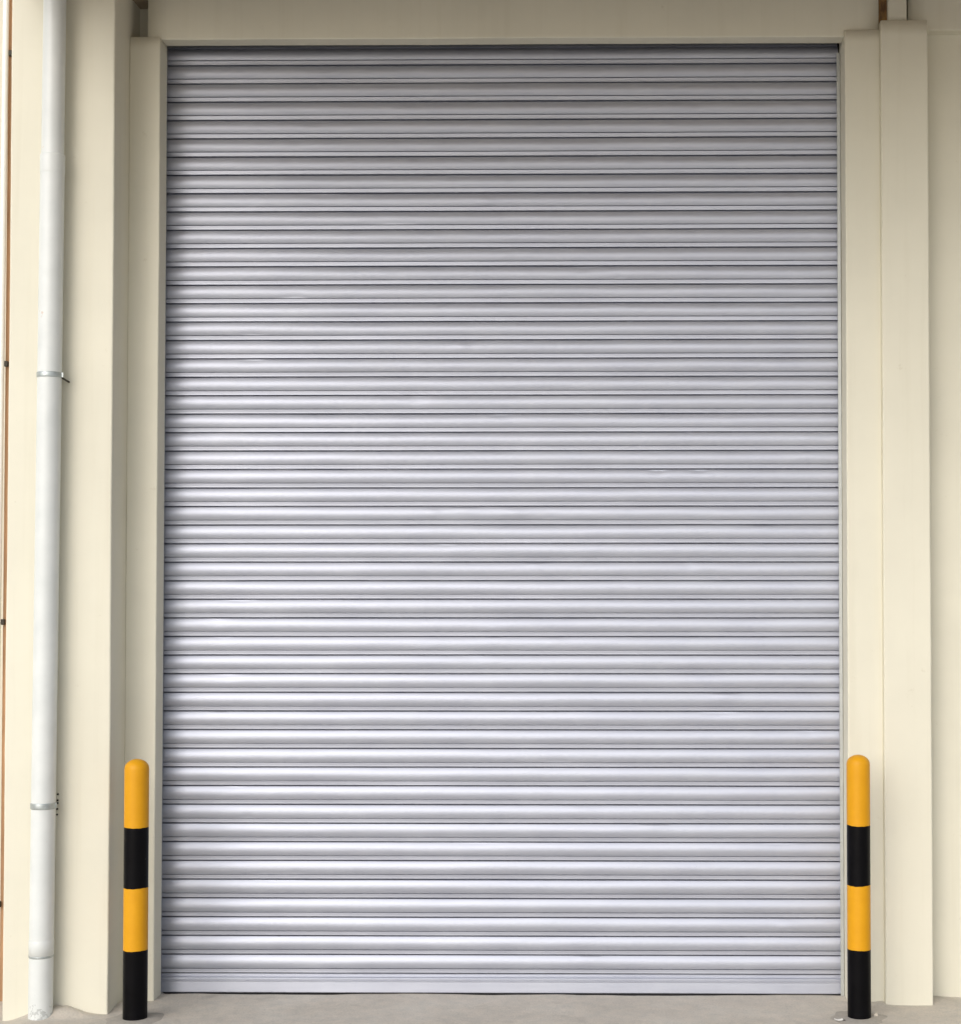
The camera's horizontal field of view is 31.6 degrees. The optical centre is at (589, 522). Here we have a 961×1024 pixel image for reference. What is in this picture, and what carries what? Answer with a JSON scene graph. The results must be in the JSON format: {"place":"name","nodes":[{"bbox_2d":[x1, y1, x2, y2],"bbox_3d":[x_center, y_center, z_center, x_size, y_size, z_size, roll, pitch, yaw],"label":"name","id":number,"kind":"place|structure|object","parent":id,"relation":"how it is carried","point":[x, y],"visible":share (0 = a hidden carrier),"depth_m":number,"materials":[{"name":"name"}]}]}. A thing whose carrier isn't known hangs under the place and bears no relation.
{"place":"outdoors","nodes":[
{"label":"outdoors","id":0,"kind":"place"},
{"bbox_2d":[0,972,960,1023],"bbox_3d":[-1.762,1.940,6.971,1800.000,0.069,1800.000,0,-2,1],"label":"ground","id":1,"kind":"structure","parent":0,"point":[410,1008],"depth_m":6.71,"materials":[{"name":"concrete"}]},
{"bbox_2d":[0,0,11,1000],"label":"steel post","id":2,"kind":"object","parent":1,"relation":"on","point":[6,474],"visible":0.04,"depth_m":7.02,"materials":[{"name":"metal"}]},
{"bbox_2d":[0,0,11,906],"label":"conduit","id":3,"kind":"object","parent":2,"relation":"attached to","point":[6,52],"visible":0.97,"depth_m":7.02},
{"bbox_2d":[105,759,163,1023],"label":"bollard","id":4,"kind":"object","parent":1,"relation":"on","point":[135,892],"visible":1,"depth_m":6.54,"materials":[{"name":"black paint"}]},
{"bbox_2d":[0,0,960,1020],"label":"warehouse","id":5,"kind":"structure","parent":1,"relation":"on","point":[510,508],"depth_m":7.03,"materials":[{"name":"beige paint"}]},
{"bbox_2d":[28,0,69,1019],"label":"downpipe","id":6,"kind":"object","parent":5,"relation":"attached to","point":[44,803],"visible":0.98,"depth_m":6.61,"materials":[{"name":"white paint"}]},
{"bbox_2d":[830,755,886,1023],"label":"bollard","id":7,"kind":"object","parent":1,"relation":"on","point":[858,899],"visible":1,"depth_m":6.56,"materials":[{"name":"yellow metal"}]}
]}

